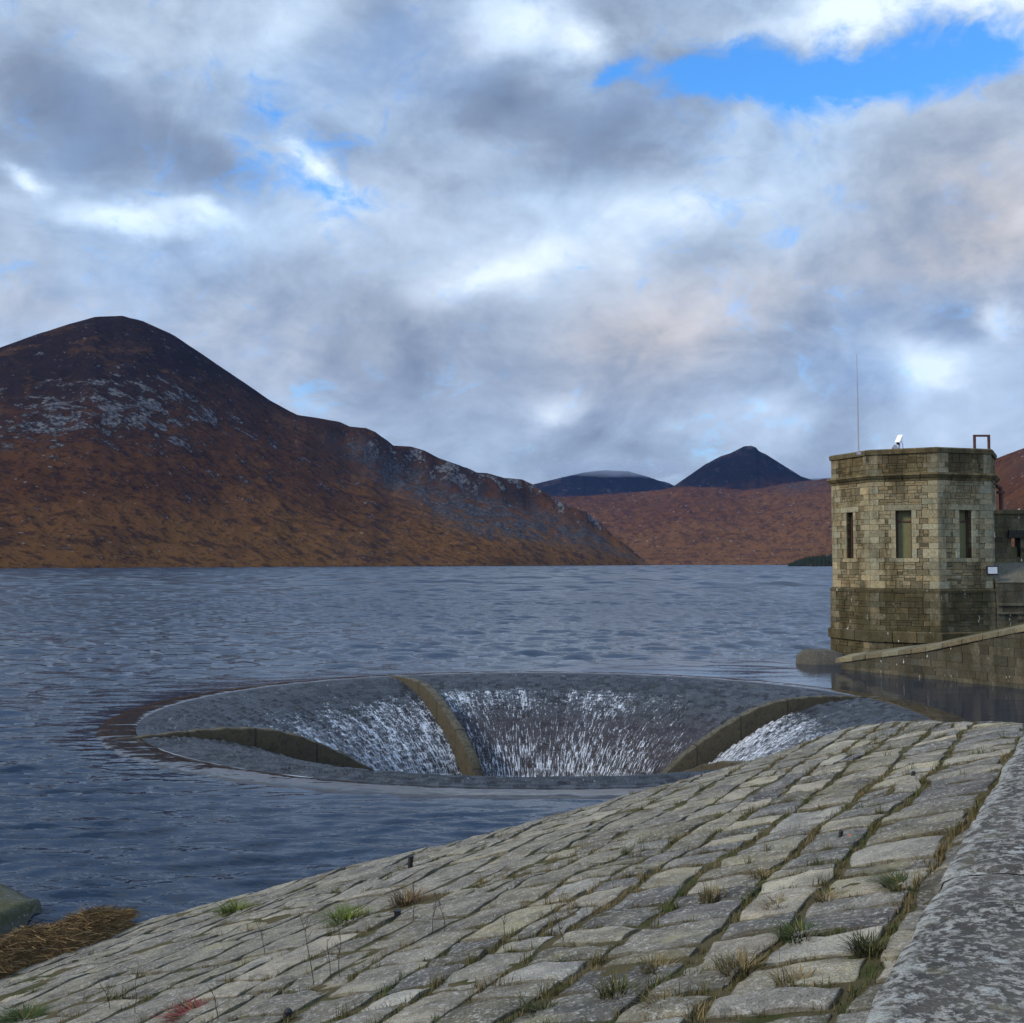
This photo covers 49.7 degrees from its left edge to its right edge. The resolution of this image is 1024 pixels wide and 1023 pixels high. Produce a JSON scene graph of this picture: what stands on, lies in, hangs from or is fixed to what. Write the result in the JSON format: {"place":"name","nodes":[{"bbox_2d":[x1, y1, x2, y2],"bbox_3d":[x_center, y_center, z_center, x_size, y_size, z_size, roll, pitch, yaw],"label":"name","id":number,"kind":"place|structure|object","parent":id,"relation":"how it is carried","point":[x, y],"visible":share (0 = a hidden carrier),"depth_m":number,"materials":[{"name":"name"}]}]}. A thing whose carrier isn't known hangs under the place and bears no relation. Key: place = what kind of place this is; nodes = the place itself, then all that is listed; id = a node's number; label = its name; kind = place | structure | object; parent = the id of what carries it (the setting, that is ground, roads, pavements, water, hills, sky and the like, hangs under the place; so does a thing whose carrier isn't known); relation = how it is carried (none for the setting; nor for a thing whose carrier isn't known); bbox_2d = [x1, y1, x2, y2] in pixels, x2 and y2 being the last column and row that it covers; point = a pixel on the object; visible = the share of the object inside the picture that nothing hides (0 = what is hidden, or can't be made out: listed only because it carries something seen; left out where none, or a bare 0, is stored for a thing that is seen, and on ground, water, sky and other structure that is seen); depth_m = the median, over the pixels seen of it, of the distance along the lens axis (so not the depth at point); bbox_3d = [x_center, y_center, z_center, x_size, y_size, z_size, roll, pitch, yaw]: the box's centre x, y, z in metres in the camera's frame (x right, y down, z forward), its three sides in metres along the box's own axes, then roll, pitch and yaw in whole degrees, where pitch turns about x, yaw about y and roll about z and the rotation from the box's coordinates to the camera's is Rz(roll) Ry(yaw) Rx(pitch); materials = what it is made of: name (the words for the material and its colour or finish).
{"place":"outdoors","nodes":[
{"label":"outdoors","id":0,"kind":"place"},
{"bbox_2d":[0,316,648,568],"bbox_3d":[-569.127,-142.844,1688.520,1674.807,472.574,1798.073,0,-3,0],"label":"hill","id":1,"kind":"structure","parent":0,"point":[126,442],"depth_m":1670.69,"materials":[{"name":"brown plant"}]},
{"bbox_2d":[0,565,1023,936],"bbox_3d":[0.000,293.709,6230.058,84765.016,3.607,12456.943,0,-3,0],"label":"lake water","id":2,"kind":"structure","parent":0,"point":[86,819],"depth_m":65.76,"materials":[{"name":"blue liquid"}]},
{"bbox_2d":[95,671,966,799],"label":"bellmouth spillway","id":3,"kind":"object","parent":2,"relation":"in","point":[508,735],"visible":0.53,"depth_m":50.08,"materials":[{"name":"stone"}]},
{"bbox_2d":[796,648,843,664],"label":"landing block","id":4,"kind":"structure","parent":2,"relation":"in","point":[821,656],"depth_m":66.32,"materials":[{"name":"concrete"}]},
{"bbox_2d":[826,447,999,657],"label":"valve tower","id":5,"kind":"structure","parent":2,"relation":"in","point":[913,550],"depth_m":70.17,"materials":[{"name":"stone"}]},
{"bbox_2d":[840,506,858,561],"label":"window","id":6,"kind":"structure","parent":5,"relation":"in","point":[846,510],"depth_m":73.32,"materials":[{"name":"stone"}]},
{"bbox_2d":[856,354,860,454],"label":"whip aerial","id":7,"kind":"object","parent":5,"relation":"on","point":[858,453],"visible":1,"depth_m":71.24,"materials":[{"name":"metal"}]},
{"bbox_2d":[892,435,902,448],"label":"security camera","id":8,"kind":"object","parent":5,"relation":"on","point":[899,439],"visible":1,"depth_m":70.55,"materials":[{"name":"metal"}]},
{"bbox_2d":[885,504,921,561],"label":"window","id":9,"kind":"structure","parent":5,"relation":"in","point":[906,522],"depth_m":70.33,"materials":[{"name":"stone"}]},
{"bbox_2d":[950,504,979,561],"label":"window","id":10,"kind":"structure","parent":5,"relation":"in","point":[961,521],"depth_m":69.95,"materials":[{"name":"stone"}]},
{"bbox_2d":[973,435,989,448],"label":"ladder hoop","id":11,"kind":"object","parent":5,"relation":"on","point":[988,441],"visible":0.76,"depth_m":71.93,"materials":[{"name":"metal"}]},
{"bbox_2d":[986,566,997,574],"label":"sign","id":12,"kind":"object","parent":5,"relation":"attached to","point":[991,570],"visible":1,"depth_m":69.79,"materials":[{"name":"white metal"}]},
{"bbox_2d":[993,506,994,561],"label":"window","id":13,"kind":"structure","parent":5,"relation":"in","point":[993,506],"depth_m":71.64,"materials":[{"name":"stone"}]},
{"bbox_2d":[996,484,1004,509],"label":"drainpipe","id":14,"kind":"object","parent":5,"relation":"attached to","point":[1000,492],"visible":0.87,"depth_m":74.08,"materials":[{"name":"metal"}]},
{"bbox_2d":[994,563,1023,634],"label":"buttress","id":15,"kind":"structure","parent":5,"relation":"attached to","point":[1009,585],"depth_m":69.93,"materials":[{"name":"stone"}]},
{"bbox_2d":[994,510,1023,562],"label":"gatehouse wall","id":16,"kind":"structure","parent":5,"relation":"attached to","point":[1008,525],"depth_m":72.07,"materials":[{"name":"grey stone"}]},
{"bbox_2d":[0,719,1023,1022],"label":"stone pavement","id":17,"kind":"structure","parent":0,"point":[926,812],"depth_m":10.94,"materials":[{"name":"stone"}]},
{"bbox_2d":[0,884,41,934],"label":"stone block","id":18,"kind":"structure","parent":17,"relation":"on","point":[17,909],"depth_m":18.70,"materials":[{"name":"grey stone"}]},
{"bbox_2d":[0,999,56,1022],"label":"grass tuft","id":19,"kind":"object","parent":17,"relation":"on","point":[19,1014],"visible":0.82,"depth_m":11.89,"materials":[{"name":"green plant"}]},
{"bbox_2d":[0,902,144,978],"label":"straw heap","id":20,"kind":"object","parent":17,"relation":"on","point":[25,946],"visible":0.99,"depth_m":16.78,"materials":[{"name":"brown plant"}]},
{"bbox_2d":[134,964,139,1009],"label":"dry stem","id":21,"kind":"object","parent":17,"relation":"on","point":[135,985],"visible":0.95,"depth_m":10.54,"materials":[{"name":"plant"}]},
{"bbox_2d":[149,994,209,1022],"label":"sedum patch","id":22,"kind":"object","parent":17,"relation":"on","point":[177,1013],"visible":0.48,"depth_m":10.00,"materials":[{"name":"red plant"}]},
{"bbox_2d":[208,987,218,1018],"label":"dry stem","id":23,"kind":"object","parent":17,"relation":"on","point":[215,1001],"visible":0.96,"depth_m":9.48,"materials":[{"name":"plant"}]},
{"bbox_2d":[204,898,258,917],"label":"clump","id":24,"kind":"object","parent":17,"relation":"on","point":[232,908],"visible":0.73,"depth_m":17.08,"materials":[{"name":"green plant"}]},
{"bbox_2d":[283,1008,291,1021],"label":"marker post","id":25,"kind":"object","parent":17,"relation":"on","point":[287,1011],"visible":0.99,"depth_m":8.80,"materials":[{"name":"black metal"}]},
{"bbox_2d":[300,914,313,983],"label":"dry stem","id":26,"kind":"object","parent":17,"relation":"on","point":[307,945],"visible":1,"depth_m":9.91,"materials":[{"name":"plant"}]},
{"bbox_2d":[326,936,331,979],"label":"dry stem","id":27,"kind":"object","parent":17,"relation":"on","point":[328,954],"visible":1,"depth_m":9.91,"materials":[{"name":"plant"}]},
{"bbox_2d":[334,920,340,975],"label":"dry stem","id":28,"kind":"object","parent":17,"relation":"on","point":[340,946],"visible":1,"depth_m":9.97,"materials":[{"name":"plant"}]},
{"bbox_2d":[309,900,383,926],"bbox_3d":[-1.929,4.755,13.006,1.038,0.186,0.990,0,-3,0],"label":"grass tuft","id":29,"kind":"object","parent":17,"relation":"on","point":[342,916],"visible":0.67,"depth_m":13.08,"materials":[{"name":"green plant"}]},
{"bbox_2d":[394,909,400,919],"bbox_3d":[-1.271,4.508,12.267,0.078,0.158,0.078,0,-3,0],"label":"marker post","id":30,"kind":"object","parent":17,"relation":"on","point":[397,912],"visible":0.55,"depth_m":12.23,"materials":[{"name":"black metal"}]},
{"bbox_2d":[372,883,436,908],"bbox_3d":[-1.236,4.630,13.255,0.916,0.205,0.952,0,-3,0],"label":"weed clump","id":31,"kind":"object","parent":17,"relation":"on","point":[408,899],"visible":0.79,"depth_m":13.34,"materials":[{"name":"brown plant"}]},
{"bbox_2d":[408,855,413,868],"bbox_3d":[-1.538,5.355,16.747,0.102,0.280,0.093,0,-3,0],"label":"marker post","id":32,"kind":"object","parent":17,"relation":"on","point":[410,861],"visible":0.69,"depth_m":16.72,"materials":[{"name":"black metal"}]},
{"bbox_2d":[501,910,508,948],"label":"dry stem","id":33,"kind":"object","parent":17,"relation":"on","point":[504,929],"visible":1,"depth_m":9.22,"materials":[{"name":"plant"}]},
{"bbox_2d":[514,996,569,1017],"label":"weed clump","id":34,"kind":"object","parent":17,"relation":"on","point":[535,1009],"visible":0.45,"depth_m":7.04,"materials":[{"name":"green plant"}]},
{"bbox_2d":[551,908,565,940],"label":"dry stem","id":35,"kind":"object","parent":17,"relation":"on","point":[558,923],"visible":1,"depth_m":8.82,"materials":[{"name":"plant"}]},
{"bbox_2d":[585,968,649,1001],"bbox_3d":[0.652,3.015,7.004,0.434,0.160,0.447,2,-3,-30],"label":"grass tuft","id":36,"kind":"object","parent":17,"relation":"on","point":[619,987],"visible":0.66,"depth_m":7.03,"materials":[{"name":"green plant"}]},
{"bbox_2d":[629,950,684,974],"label":"grass tuft","id":37,"kind":"object","parent":17,"relation":"on","point":[654,962],"visible":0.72,"depth_m":7.45,"materials":[{"name":"plant"}]},
{"bbox_2d":[632,986,684,1010],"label":"grass tuft","id":38,"kind":"object","parent":17,"relation":"on","point":[657,997],"visible":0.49,"depth_m":6.55,"materials":[{"name":"plant"}]},
{"bbox_2d":[696,880,726,902],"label":"grass tuft","id":39,"kind":"object","parent":17,"relation":"on","point":[717,896],"visible":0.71,"depth_m":9.16,"materials":[{"name":"brown plant"}]},
{"bbox_2d":[699,945,775,979],"bbox_3d":[1.436,2.807,6.849,0.526,0.137,0.551,0,-3,0],"label":"grass tuft","id":40,"kind":"object","parent":17,"relation":"on","point":[742,962],"visible":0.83,"depth_m":6.89,"materials":[{"name":"plant"}]},
{"bbox_2d":[735,864,782,879],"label":"grass tuft","id":41,"kind":"object","parent":17,"relation":"on","point":[752,875],"visible":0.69,"depth_m":9.68,"materials":[{"name":"plant"}]},
{"bbox_2d":[752,892,800,909],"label":"grass tuft","id":42,"kind":"object","parent":17,"relation":"on","point":[779,900],"visible":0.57,"depth_m":8.40,"materials":[{"name":"brown plant"}]},
{"bbox_2d":[755,959,822,988],"bbox_3d":[1.607,2.660,6.282,0.403,0.115,0.420,2,-4,-42],"label":"grass tuft","id":43,"kind":"object","parent":17,"relation":"on","point":[779,982],"visible":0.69,"depth_m":6.34,"materials":[{"name":"plant"}]},
{"bbox_2d":[753,914,828,944],"bbox_3d":[1.899,2.768,7.274,0.586,0.128,0.593,0,-3,0],"label":"weed clump","id":44,"kind":"object","parent":17,"relation":"on","point":[800,927],"visible":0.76,"depth_m":7.32,"materials":[{"name":"green plant"}]},
{"bbox_2d":[804,882,850,902],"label":"grass tuft","id":45,"kind":"object","parent":17,"relation":"on","point":[821,897],"visible":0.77,"depth_m":8.22,"materials":[{"name":"plant"}]},
{"bbox_2d":[829,928,893,958],"bbox_3d":[2.125,2.579,6.567,0.445,0.118,0.436,0,-3,0],"label":"weed clump","id":46,"kind":"object","parent":17,"relation":"on","point":[861,943],"visible":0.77,"depth_m":6.61,"materials":[{"name":"green plant"}]},
{"bbox_2d":[853,867,926,896],"bbox_3d":[2.850,2.682,7.975,0.738,0.095,0.741,0,-3,0],"label":"grass tuft","id":47,"kind":"object","parent":17,"relation":"on","point":[892,879],"visible":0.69,"depth_m":8.06,"materials":[{"name":"green plant"}]},
{"bbox_2d":[865,736,1023,1022],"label":"parapet wall","id":48,"kind":"structure","parent":17,"relation":"on","point":[960,959],"depth_m":2.94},
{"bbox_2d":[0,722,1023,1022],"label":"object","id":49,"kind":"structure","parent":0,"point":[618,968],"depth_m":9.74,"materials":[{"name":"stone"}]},
{"bbox_2d":[255,918,265,952],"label":"dry stem","id":50,"kind":"object","parent":49,"relation":"on","point":[261,934],"visible":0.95,"depth_m":12.07,"materials":[{"name":"plant"}]},
{"bbox_2d":[412,877,415,919],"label":"dry stem","id":51,"kind":"object","parent":49,"relation":"on","point":[414,899],"visible":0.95,"depth_m":11.73,"materials":[{"name":"plant"}]},
{"bbox_2d":[431,895,436,934],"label":"dry stem","id":52,"kind":"object","parent":49,"relation":"on","point":[433,915],"visible":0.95,"depth_m":10.81,"materials":[{"name":"plant"}]},
{"bbox_2d":[533,470,673,496],"bbox_3d":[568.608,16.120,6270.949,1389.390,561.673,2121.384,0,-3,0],"label":"mountain","id":53,"kind":"structure","parent":0,"point":[601,482],"depth_m":6440.31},
{"bbox_2d":[551,479,832,564],"bbox_3d":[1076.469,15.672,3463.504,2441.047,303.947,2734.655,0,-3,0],"label":"hill","id":54,"kind":"structure","parent":0,"point":[783,524],"depth_m":3022.16,"materials":[{"name":"brown plant"}]},
{"bbox_2d":[671,446,810,489],"bbox_3d":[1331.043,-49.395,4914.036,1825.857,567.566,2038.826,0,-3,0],"label":"mountain","id":55,"kind":"structure","parent":0,"point":[747,467],"depth_m":5111.39,"materials":[{"name":"blue stone"}]},
{"bbox_2d":[796,448,1023,565],"bbox_3d":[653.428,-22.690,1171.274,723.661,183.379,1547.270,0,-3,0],"label":"hill","id":56,"kind":"structure","parent":0,"point":[1009,470],"depth_m":1214.02,"materials":[{"name":"brown plant"}]},
{"bbox_2d":[788,554,832,566],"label":"woodland","id":57,"kind":"object","parent":56,"relation":"on","point":[821,560],"visible":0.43,"depth_m":1553.05,"materials":[{"name":"plant"}]},
{"bbox_2d":[890,622,1023,656],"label":"bank terrain","id":58,"kind":"structure","parent":0,"point":[978,633],"depth_m":63.98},
{"bbox_2d":[835,624,1023,688],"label":"wing wall","id":59,"kind":"structure","parent":58,"relation":"on","point":[993,661],"depth_m":56.38,"materials":[{"name":"stone"}]}
]}

